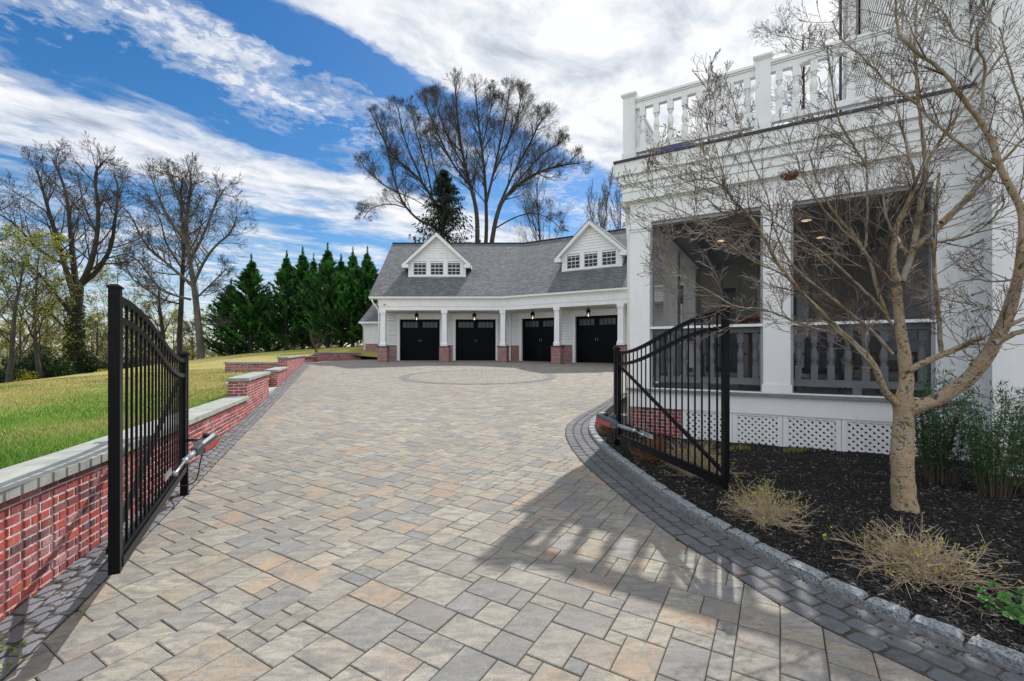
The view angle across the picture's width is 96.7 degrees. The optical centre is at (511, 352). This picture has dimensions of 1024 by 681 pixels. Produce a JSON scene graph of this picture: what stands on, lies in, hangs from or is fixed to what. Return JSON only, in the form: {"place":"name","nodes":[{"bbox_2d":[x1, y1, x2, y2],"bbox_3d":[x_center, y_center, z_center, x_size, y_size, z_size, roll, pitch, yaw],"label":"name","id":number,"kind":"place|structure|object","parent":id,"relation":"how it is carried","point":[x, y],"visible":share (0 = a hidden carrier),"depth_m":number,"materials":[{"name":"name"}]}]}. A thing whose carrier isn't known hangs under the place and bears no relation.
{"place":"outdoors","nodes":[
{"label":"outdoors","id":0,"kind":"place"},
{"bbox_2d":[0,346,376,468],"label":"lawn","id":1,"kind":"structure","parent":0,"point":[213,363],"depth_m":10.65,"materials":[{"name":"green plant"}]},
{"bbox_2d":[0,304,30,369],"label":"woodland tree","id":2,"kind":"object","parent":1,"relation":"on","point":[6,343],"visible":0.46,"depth_m":33.93,"materials":[{"name":"green plant"}]},
{"bbox_2d":[0,361,36,382],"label":"evergreen bush","id":3,"kind":"object","parent":1,"relation":"on","point":[2,376],"visible":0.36,"depth_m":28.66,"materials":[{"name":"green plant"}]},
{"bbox_2d":[0,316,46,368],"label":"woodland tree","id":4,"kind":"object","parent":1,"relation":"on","point":[26,333],"visible":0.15,"depth_m":40.49,"materials":[{"name":"green plant"}]},
{"bbox_2d":[0,353,48,379],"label":"evergreen bush","id":5,"kind":"object","parent":1,"relation":"on","point":[29,363],"visible":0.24,"depth_m":29.66,"materials":[{"name":"green plant"}]},
{"bbox_2d":[14,369,37,381],"bbox_3d":[-30.804,1.692,28.519,1.412,1.377,1.589,0,0,0],"label":"forsythia","id":6,"kind":"object","parent":1,"relation":"on","point":[30,377],"visible":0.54,"depth_m":28.68,"materials":[{"name":"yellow plant"}]},
{"bbox_2d":[0,172,61,313],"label":"oak tree","id":7,"kind":"object","parent":1,"relation":"on","point":[14,222],"visible":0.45,"depth_m":31.51,"materials":[{"name":"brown plant"}]},
{"bbox_2d":[0,223,77,382],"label":"leafing tree","id":8,"kind":"object","parent":1,"relation":"on","point":[12,360],"visible":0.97,"depth_m":27.60,"materials":[{"name":"green plant"}]},
{"bbox_2d":[0,231,86,378],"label":"leafing tree","id":9,"kind":"object","parent":1,"relation":"on","point":[36,345],"visible":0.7,"depth_m":29.88,"materials":[{"name":"green plant"}]},
{"bbox_2d":[0,253,90,363],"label":"woodland tree","id":10,"kind":"object","parent":1,"relation":"on","point":[20,351],"visible":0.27,"depth_m":36.05,"materials":[{"name":"green plant"}]},
{"bbox_2d":[22,344,69,378],"bbox_3d":[-32.172,0.994,31.363,3.898,3.131,2.464,0,0,39],"label":"evergreen bush","id":11,"kind":"object","parent":1,"relation":"on","point":[45,358],"visible":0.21,"depth_m":31.06,"materials":[{"name":"green plant"}]},
{"bbox_2d":[5,291,93,366],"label":"woodland tree","id":12,"kind":"object","parent":1,"relation":"on","point":[58,323],"visible":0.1,"depth_m":46.41,"materials":[{"name":"green plant"}]},
{"bbox_2d":[8,304,98,358],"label":"woodland tree","id":13,"kind":"object","parent":1,"relation":"on","point":[52,348],"visible":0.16,"depth_m":39.16,"materials":[{"name":"green plant"}]},
{"bbox_2d":[42,357,77,377],"bbox_3d":[-30.974,1.264,31.128,2.145,2.058,2.872,0,0,-41],"label":"evergreen bush","id":14,"kind":"object","parent":1,"relation":"on","point":[58,368],"visible":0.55,"depth_m":30.57,"materials":[{"name":"green plant"}]},
{"bbox_2d":[0,131,154,373],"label":"oak tree","id":15,"kind":"object","parent":1,"relation":"on","point":[79,315],"visible":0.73,"depth_m":32.57,"materials":[{"name":"brown plant"}]},
{"bbox_2d":[76,307,107,371],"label":"leafing tree","id":16,"kind":"object","parent":1,"relation":"on","point":[97,346],"visible":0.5,"depth_m":34.13,"materials":[{"name":"green plant"}]},
{"bbox_2d":[77,350,107,372],"bbox_3d":[-31.337,1.017,33.898,2.207,2.610,2.557,0,0,0],"label":"evergreen bush","id":17,"kind":"object","parent":1,"relation":"on","point":[90,365],"visible":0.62,"depth_m":33.68,"materials":[{"name":"green plant"}]},
{"bbox_2d":[83,307,123,362],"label":"woodland tree","id":18,"kind":"object","parent":1,"relation":"on","point":[94,321],"visible":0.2,"depth_m":42.45,"materials":[{"name":"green plant"}]},
{"bbox_2d":[43,245,166,359],"bbox_3d":[-35.207,-3.193,39.729,7.154,12.470,6.093,0,0,12],"label":"woodland tree","id":19,"kind":"object","parent":1,"relation":"on","point":[105,284],"visible":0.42,"depth_m":39.57,"materials":[{"name":"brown plant"}]},
{"bbox_2d":[0,396,248,661],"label":"retaining wall","id":20,"kind":"structure","parent":1,"relation":"on","point":[53,515],"depth_m":2.99,"materials":[{"name":"brick"}]},
{"bbox_2d":[123,314,157,359],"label":"leafing tree","id":21,"kind":"object","parent":1,"relation":"on","point":[138,340],"visible":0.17,"depth_m":37.76,"materials":[{"name":"green plant"}]},
{"bbox_2d":[103,292,189,365],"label":"woodland tree","id":22,"kind":"object","parent":1,"relation":"on","point":[154,325],"visible":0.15,"depth_m":42.36,"materials":[{"name":"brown plant"}]},
{"bbox_2d":[138,271,187,354],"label":"oak tree","id":23,"kind":"object","parent":1,"relation":"on","point":[162,330],"visible":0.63,"depth_m":35.91,"materials":[{"name":"brown plant"}]},
{"bbox_2d":[112,164,223,356],"bbox_3d":[-27.771,-7.185,36.676,7.994,17.054,5.480,0,0,0],"label":"oak tree","id":24,"kind":"object","parent":1,"relation":"on","point":[183,269],"visible":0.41,"depth_m":36.88,"materials":[{"name":"brown plant"}]},
{"bbox_2d":[84,152,257,358],"bbox_3d":[-24.009,-7.193,33.608,11.414,16.561,7.510,0,0,0],"label":"oak tree","id":25,"kind":"object","parent":1,"relation":"on","point":[185,234],"visible":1,"depth_m":33.39,"materials":[{"name":"brown plant"}]},
{"bbox_2d":[157,304,196,360],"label":"woodland tree","id":26,"kind":"object","parent":1,"relation":"on","point":[174,330],"visible":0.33,"depth_m":47.48,"materials":[{"name":"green plant"}]},
{"bbox_2d":[174,318,207,359],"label":"leafing tree","id":27,"kind":"object","parent":1,"relation":"on","point":[185,325],"visible":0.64,"depth_m":41.03,"materials":[{"name":"green plant"}]},
{"bbox_2d":[170,306,225,357],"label":"woodland tree","id":28,"kind":"object","parent":1,"relation":"on","point":[202,316],"visible":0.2,"depth_m":52.07,"materials":[{"name":"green plant"}]},
{"bbox_2d":[189,278,265,355],"bbox_3d":[-23.284,-2.613,37.212,6.122,7.102,5.882,0,0,0],"label":"evergreen tree","id":29,"kind":"object","parent":1,"relation":"on","point":[211,343],"visible":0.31,"depth_m":36.72,"materials":[{"name":"green plant"}]},
{"bbox_2d":[208,254,283,352],"bbox_3d":[-20.760,-3.723,36.418,5.877,8.614,5.840,0,0,0],"label":"evergreen tree","id":30,"kind":"object","parent":1,"relation":"on","point":[249,286],"visible":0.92,"depth_m":35.83,"materials":[{"name":"green plant"}]},
{"bbox_2d":[226,372,270,415],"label":"retaining wall","id":31,"kind":"structure","parent":1,"relation":"on","point":[253,386],"depth_m":9.23,"materials":[{"name":"brick"}]},
{"bbox_2d":[223,362,277,371],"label":"retaining wall","id":32,"kind":"structure","parent":1,"relation":"on","point":[243,366],"depth_m":16.43,"materials":[{"name":"brick"}]},
{"bbox_2d":[244,299,296,352],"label":"evergreen tree","id":33,"kind":"object","parent":1,"relation":"on","point":[271,348],"visible":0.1,"depth_m":39.24,"materials":[{"name":"green plant"}]},
{"bbox_2d":[264,367,287,386],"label":"retaining wall","id":34,"kind":"structure","parent":1,"relation":"on","point":[277,376],"depth_m":13.53,"materials":[{"name":"brick"}]},
{"bbox_2d":[253,250,312,349],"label":"evergreen tree","id":35,"kind":"object","parent":1,"relation":"on","point":[284,274],"visible":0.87,"depth_m":36.51,"materials":[{"name":"green plant"}]},
{"bbox_2d":[277,355,305,377],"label":"retaining wall","id":36,"kind":"structure","parent":1,"relation":"on","point":[293,364],"depth_m":17.90,"materials":[{"name":"brick"}]},
{"bbox_2d":[273,246,340,348],"bbox_3d":[-17.556,-4.367,38.292,5.830,9.244,5.602,0,0,-43],"label":"evergreen tree","id":37,"kind":"object","parent":1,"relation":"on","point":[302,271],"visible":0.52,"depth_m":37.42,"materials":[{"name":"green plant"}]},
{"bbox_2d":[302,252,322,347],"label":"evergreen tree","id":38,"kind":"object","parent":1,"relation":"on","point":[313,263],"visible":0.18,"depth_m":39.35,"materials":[{"name":"green plant"}]},
{"bbox_2d":[289,242,360,346],"bbox_3d":[-14.989,-4.525,36.827,5.575,9.067,5.610,0,0,-28],"label":"evergreen tree","id":39,"kind":"object","parent":1,"relation":"on","point":[324,277],"visible":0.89,"depth_m":36.35,"materials":[{"name":"green plant"}]},
{"bbox_2d":[313,352,361,361],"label":"retaining wall","id":40,"kind":"structure","parent":1,"relation":"on","point":[329,356],"depth_m":27.83,"materials":[{"name":"brick"}]},
{"bbox_2d":[319,255,355,346],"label":"evergreen tree","id":41,"kind":"object","parent":1,"relation":"on","point":[340,269],"visible":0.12,"depth_m":38.77,"materials":[{"name":"green plant"}]},
{"bbox_2d":[317,247,373,345],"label":"evergreen tree","id":42,"kind":"object","parent":1,"relation":"on","point":[347,276],"visible":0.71,"depth_m":36.74,"materials":[{"name":"green plant"}]},
{"bbox_2d":[335,246,378,339],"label":"evergreen tree","id":43,"kind":"object","parent":1,"relation":"on","point":[368,269],"visible":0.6,"depth_m":37.28,"materials":[{"name":"green plant"}]},
{"bbox_2d":[358,304,378,350],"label":"garden shed","id":44,"kind":"structure","parent":1,"relation":"on","point":[368,321],"depth_m":29.98,"materials":[{"name":"wood"}]},
{"bbox_2d":[408,168,480,241],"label":"spruce tree","id":45,"kind":"object","parent":1,"relation":"on","point":[445,193],"visible":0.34,"depth_m":45.34,"materials":[{"name":"green plant"}]},
{"bbox_2d":[368,219,682,366],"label":"garage","id":46,"kind":"structure","parent":1,"relation":"on","point":[445,289],"depth_m":26.41,"materials":[{"name":"wood"}]},
{"bbox_2d":[400,319,439,359],"bbox_3d":[-5.585,-0.742,27.714,2.430,2.555,0.072,0,0,0],"label":"garage door","id":47,"kind":"structure","parent":46,"relation":"in","point":[420,339],"depth_m":27.69,"materials":[{"name":"black metal"}]},
{"bbox_2d":[456,319,495,359],"bbox_3d":[-2.205,-0.742,27.714,2.430,2.555,0.072,0,0,0],"label":"garage door","id":48,"kind":"structure","parent":46,"relation":"in","point":[475,340],"depth_m":27.68,"materials":[{"name":"black wood"}]},
{"bbox_2d":[523,318,553,361],"bbox_3d":[1.690,-0.743,26.636,2.430,2.555,0.126,0,0,31],"label":"garage door","id":49,"kind":"structure","parent":46,"relation":"in","point":[538,333],"depth_m":26.73,"materials":[{"name":"black wood"}]},
{"bbox_2d":[576,315,617,362],"bbox_3d":[4.645,-0.743,24.895,2.430,2.555,0.126,0,0,31],"label":"garage door","id":50,"kind":"structure","parent":46,"relation":"in","point":[596,336],"depth_m":24.90,"materials":[{"name":"black wood"}]},
{"bbox_2d":[509,136,575,241],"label":"bare tree","id":51,"kind":"object","parent":1,"relation":"on","point":[539,229],"visible":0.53,"depth_m":53.16,"materials":[{"name":"grey plant"}]},
{"bbox_2d":[583,180,599,223],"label":"upright tree","id":52,"kind":"object","parent":1,"relation":"on","point":[592,205],"visible":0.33,"depth_m":55.43,"materials":[{"name":"grey plant"}]},
{"bbox_2d":[592,167,614,230],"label":"upright tree","id":53,"kind":"object","parent":1,"relation":"on","point":[605,217],"visible":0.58,"depth_m":56.58,"materials":[{"name":"grey plant"}]},
{"bbox_2d":[607,188,624,229],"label":"upright tree","id":54,"kind":"object","parent":1,"relation":"on","point":[619,217],"visible":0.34,"depth_m":57.99,"materials":[{"name":"grey plant"}]},
{"bbox_2d":[688,89,741,140],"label":"bare tree","id":55,"kind":"object","parent":1,"relation":"on","point":[705,99],"visible":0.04,"depth_m":47.60,"materials":[{"name":"grey plant"}]},
{"bbox_2d":[700,84,754,141],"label":"bare tree","id":56,"kind":"object","parent":1,"relation":"on","point":[737,97],"visible":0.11,"depth_m":53.08,"materials":[{"name":"grey plant"}]},
{"bbox_2d":[736,0,842,126],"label":"bare tree","id":57,"kind":"object","parent":1,"relation":"on","point":[803,74],"visible":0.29,"depth_m":46.31,"materials":[{"name":"grey plant"}]},
{"bbox_2d":[0,0,842,348],"label":"sky","id":58,"kind":"structure","parent":0,"point":[276,93],"materials":[{"name":"blue"}]},
{"bbox_2d":[0,349,925,676],"bbox_3d":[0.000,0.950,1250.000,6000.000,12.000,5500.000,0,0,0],"label":"ground","id":59,"kind":"structure","parent":0,"point":[566,439],"depth_m":32.67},
{"bbox_2d":[0,328,599,375],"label":"woods","id":60,"kind":"object","parent":59,"relation":"on","point":[213,355],"depth_m":100.41,"materials":[{"name":"plant"}]},
{"bbox_2d":[352,94,446,230],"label":"bare tree","id":61,"kind":"object","parent":59,"relation":"on","point":[394,153],"visible":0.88,"depth_m":51.71,"materials":[{"name":"grey plant"}]},
{"bbox_2d":[411,67,593,241],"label":"bare tree","id":62,"kind":"object","parent":59,"relation":"on","point":[435,127],"visible":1,"depth_m":51.26,"materials":[{"name":"grey plant"}]},
{"bbox_2d":[3,360,933,680],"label":"driveway","id":63,"kind":"structure","parent":0,"point":[359,520],"depth_m":2.98,"materials":[{"name":"grey stone"}]},
{"bbox_2d":[399,370,556,384],"bbox_3d":[-1.250,0.884,17.118,5.840,0.248,5.840,0,0,0],"label":"paving circle","id":64,"kind":"object","parent":63,"relation":"on","point":[472,377],"visible":1,"depth_m":16.49,"materials":[{"name":"beige stone"}]},
{"bbox_2d":[0,363,1023,680],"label":"paving border","id":65,"kind":"object","parent":63,"relation":"attached to","point":[42,615],"visible":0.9,"depth_m":2.77,"materials":[{"name":"grey stone"}]},
{"bbox_2d":[0,430,236,671],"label":"joint weeds","id":66,"kind":"object","parent":65,"relation":"on","point":[6,634],"visible":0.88,"depth_m":2.31,"materials":[{"name":"green plant"}]},
{"bbox_2d":[178,352,190,497],"bbox_3d":[-3.174,0.744,4.408,0.095,1.508,0.112,0,0,-29],"label":"gate post","id":67,"kind":"object","parent":65,"relation":"on","point":[184,491],"visible":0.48,"depth_m":4.40,"materials":[{"name":"black metal"}]},
{"bbox_2d":[106,284,186,575],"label":"driveway gate","id":68,"kind":"structure","parent":67,"relation":"attached to","point":[119,551],"depth_m":2.76,"materials":[{"name":"black metal"}]},
{"bbox_2d":[173,433,218,476],"bbox_3d":[-2.788,0.882,4.034,0.264,0.225,1.082,0,0,-29],"label":"gate opener","id":69,"kind":"object","parent":67,"relation":"attached to","point":[206,442],"visible":1,"depth_m":4.27,"materials":[{"name":"silver metal"}]},
{"bbox_2d":[588,422,1023,676],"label":"kerb mortar","id":70,"kind":"object","parent":65,"relation":"on","point":[914,629],"visible":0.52,"depth_m":2.66,"materials":[{"name":"grey concrete"}]},
{"bbox_2d":[649,481,668,492],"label":"kerb stone","id":71,"kind":"object","parent":70,"relation":"on","point":[657,486],"visible":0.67,"depth_m":4.49,"materials":[{"name":"stone"}]},
{"bbox_2d":[660,490,682,503],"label":"kerb stone","id":72,"kind":"object","parent":70,"relation":"on","point":[672,496],"visible":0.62,"depth_m":4.22,"materials":[{"name":"stone"}]},
{"bbox_2d":[675,499,696,511],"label":"kerb stone","id":73,"kind":"object","parent":70,"relation":"on","point":[686,505],"visible":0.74,"depth_m":3.99,"materials":[{"name":"stone"}]},
{"bbox_2d":[688,508,712,521],"bbox_3d":[1.588,1.390,3.827,0.102,0.127,0.206,0,0,-15],"label":"kerb stone","id":74,"kind":"object","parent":70,"relation":"on","point":[701,515],"visible":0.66,"depth_m":3.79,"materials":[{"name":"stone"}]},
{"bbox_2d":[705,517,732,531],"bbox_3d":[1.650,1.398,3.625,0.103,0.127,0.206,0,0,-18],"label":"kerb stone","id":75,"kind":"object","parent":70,"relation":"on","point":[718,524],"visible":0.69,"depth_m":3.59,"materials":[{"name":"stone"}]},
{"bbox_2d":[725,528,760,548],"bbox_3d":[1.719,1.407,3.392,0.102,0.128,0.261,0,0,-16],"label":"kerb stone","id":76,"kind":"object","parent":70,"relation":"on","point":[746,539],"visible":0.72,"depth_m":3.35,"materials":[{"name":"stone"}]},
{"bbox_2d":[752,543,791,564],"bbox_3d":[1.795,1.417,3.145,0.102,0.127,0.245,0,0,-19],"label":"kerb stone","id":77,"kind":"object","parent":70,"relation":"on","point":[774,555],"visible":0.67,"depth_m":3.11,"materials":[{"name":"stone"}]},
{"bbox_2d":[783,559,828,584],"bbox_3d":[1.881,1.425,2.914,0.103,0.126,0.238,0,0,-22],"label":"kerb stone","id":78,"kind":"object","parent":70,"relation":"on","point":[812,574],"visible":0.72,"depth_m":2.88,"materials":[{"name":"stone"}]},
{"bbox_2d":[821,578,869,603],"bbox_3d":[1.976,1.435,2.698,0.102,0.127,0.224,0,0,-25],"label":"kerb stone","id":79,"kind":"object","parent":70,"relation":"on","point":[851,593],"visible":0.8,"depth_m":2.67,"materials":[{"name":"stone"}]},
{"bbox_2d":[863,597,912,627],"bbox_3d":[2.074,1.442,2.507,0.102,0.127,0.199,0,0,-31],"label":"kerb stone","id":80,"kind":"object","parent":70,"relation":"on","point":[901,614],"visible":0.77,"depth_m":2.48,"materials":[{"name":"stone"}]},
{"bbox_2d":[910,615,964,647],"bbox_3d":[2.187,1.449,2.340,0.102,0.127,0.202,0,0,-37],"label":"kerb stone","id":81,"kind":"object","parent":70,"relation":"on","point":[939,629],"visible":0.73,"depth_m":2.31,"materials":[{"name":"stone"}]},
{"bbox_2d":[966,636,1023,673],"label":"kerb stone","id":82,"kind":"object","parent":70,"relation":"on","point":[1004,656],"visible":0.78,"depth_m":2.14,"materials":[{"name":"stone"}]},
{"bbox_2d":[586,413,1023,676],"bbox_3d":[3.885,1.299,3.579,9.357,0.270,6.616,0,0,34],"label":"mulch bed","id":83,"kind":"object","parent":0,"point":[924,485],"visible":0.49,"depth_m":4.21,"materials":[{"name":"black wood"}]},
{"bbox_2d":[595,421,623,435],"bbox_3d":[1.494,1.114,6.975,0.494,0.297,0.542,0,0,0],"label":"red shrub","id":84,"kind":"object","parent":83,"relation":"on","point":[606,430],"visible":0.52,"depth_m":6.94,"materials":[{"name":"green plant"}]},
{"bbox_2d":[612,347,620,445],"bbox_3d":[1.438,0.663,6.247,0.095,1.486,0.113,0,0,-9],"label":"gate post","id":85,"kind":"object","parent":83,"relation":"on","point":[616,441],"visible":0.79,"depth_m":6.22,"materials":[{"name":"black metal"}]},
{"bbox_2d":[596,413,644,436],"bbox_3d":[1.319,0.880,5.710,0.365,0.202,0.985,0,0,-9],"label":"gate opener","id":86,"kind":"object","parent":85,"relation":"attached to","point":[605,419],"visible":1,"depth_m":5.77,"materials":[{"name":"grey metal"}]},
{"bbox_2d":[616,307,730,489],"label":"driveway gate","id":87,"kind":"structure","parent":85,"relation":"attached to","point":[722,480],"depth_m":4.44,"materials":[{"name":"black metal"}]},
{"bbox_2d":[627,428,671,463],"bbox_3d":[1.726,1.121,5.560,0.689,0.399,0.631,0,0,34],"label":"spirea shrub","id":88,"kind":"object","parent":83,"relation":"on","point":[649,456],"visible":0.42,"depth_m":5.56,"materials":[{"name":"brown plant"}]},
{"bbox_2d":[650,435,749,485],"bbox_3d":[2.058,1.127,4.952,0.895,0.482,0.996,0,0,-35],"label":"spirea shrub","id":89,"kind":"object","parent":83,"relation":"on","point":[698,462],"visible":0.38,"depth_m":4.93,"materials":[{"name":"brown plant"}]},
{"bbox_2d":[717,476,823,536],"bbox_3d":[2.042,1.189,3.696,0.674,0.407,0.733,0,0,0],"label":"spirea shrub","id":90,"kind":"object","parent":83,"relation":"on","point":[762,515],"visible":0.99,"depth_m":3.67,"materials":[{"name":"beige plant"}]},
{"bbox_2d":[773,444,820,453],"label":"bulb shoots","id":91,"kind":"object","parent":83,"relation":"on","point":[795,449],"visible":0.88,"depth_m":6.29,"materials":[{"name":"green plant"}]},
{"bbox_2d":[603,0,1023,513],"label":"paperbark tree","id":92,"kind":"object","parent":83,"relation":"on","point":[907,407],"visible":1,"depth_m":3.68,"materials":[{"name":"brown plant"}]},
{"bbox_2d":[780,168,798,181],"bbox_3d":[2.291,-1.463,3.748,0.152,0.096,0.154,0,0,0],"label":"bird nest","id":93,"kind":"object","parent":92,"relation":"on","point":[794,175],"visible":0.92,"depth_m":3.72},
{"bbox_2d":[613,0,1023,475],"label":"house","id":94,"kind":"structure","parent":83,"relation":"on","point":[820,410],"depth_m":6.71,"materials":[{"name":"wood"}]},
{"bbox_2d":[703,333,746,386],"bbox_3d":[3.671,0.109,7.969,0.760,1.000,0.869,0,0,25],"label":"porch chair","id":95,"kind":"object","parent":94,"relation":"on","point":[734,346],"visible":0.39,"depth_m":8.14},
{"bbox_2d":[723,288,735,365],"bbox_3d":[5.569,-0.650,11.657,0.300,2.000,0.050,0,0,31],"label":"window","id":96,"kind":"structure","parent":94,"relation":"in","point":[730,292],"depth_m":11.65,"materials":[{"name":"black glass"}]},
{"bbox_2d":[733,333,760,389],"bbox_3d":[3.886,0.123,7.420,0.500,0.940,0.500,0,0,0],"label":"side table","id":97,"kind":"object","parent":94,"relation":"on","point":[749,387],"visible":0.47,"depth_m":7.39,"materials":[{"name":"brown wood"}]},
{"bbox_2d":[756,285,808,377],"bbox_3d":[6.552,-0.505,11.061,1.100,2.190,0.120,0,0,31],"label":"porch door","id":98,"kind":"structure","parent":94,"relation":"in","point":[798,306],"depth_m":10.89,"materials":[{"name":"grey glass"}]},
{"bbox_2d":[848,0,858,66],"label":"window","id":99,"kind":"structure","parent":94,"relation":"in","point":[855,2],"depth_m":14.20,"materials":[{"name":"white glass"}]},
{"bbox_2d":[823,513,1023,619],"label":"spirea shrub","id":100,"kind":"object","parent":83,"relation":"on","point":[924,558],"visible":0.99,"depth_m":2.78,"materials":[{"name":"beige plant"}]},
{"bbox_2d":[913,357,979,484],"bbox_3d":[4.478,0.703,4.747,0.707,1.316,0.560,0,0,-29],"label":"upright yew","id":101,"kind":"object","parent":83,"relation":"on","point":[927,451],"visible":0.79,"depth_m":4.70,"materials":[{"name":"green plant"}]},
{"bbox_2d":[956,379,1023,498],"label":"upright yew","id":102,"kind":"object","parent":83,"relation":"on","point":[989,468],"visible":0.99,"depth_m":4.28,"materials":[{"name":"green plant"}]},
{"bbox_2d":[975,581,1023,623],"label":"leafy plant","id":103,"kind":"object","parent":83,"relation":"on","point":[1017,610],"visible":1,"depth_m":2.42,"materials":[{"name":"green plant"}]},
{"bbox_2d":[994,380,1023,494],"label":"upright yew","id":104,"kind":"object","parent":83,"relation":"on","point":[1019,476],"visible":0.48,"depth_m":4.32,"materials":[{"name":"green plant"}]},
{"bbox_2d":[793,332,846,392],"bbox_3d":[4.936,0.109,7.279,0.760,1.000,0.869,0,0,42],"label":"porch chair","id":105,"kind":"object","parent":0,"point":[806,369],"visible":0.53,"depth_m":7.39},
{"bbox_2d":[849,330,917,393],"bbox_3d":[5.562,0.094,6.905,0.599,1.002,0.738,0,0,0],"label":"patio chair","id":106,"kind":"object","parent":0,"point":[874,346],"visible":0.37,"depth_m":7.05,"materials":[{"name":"grey wood"}]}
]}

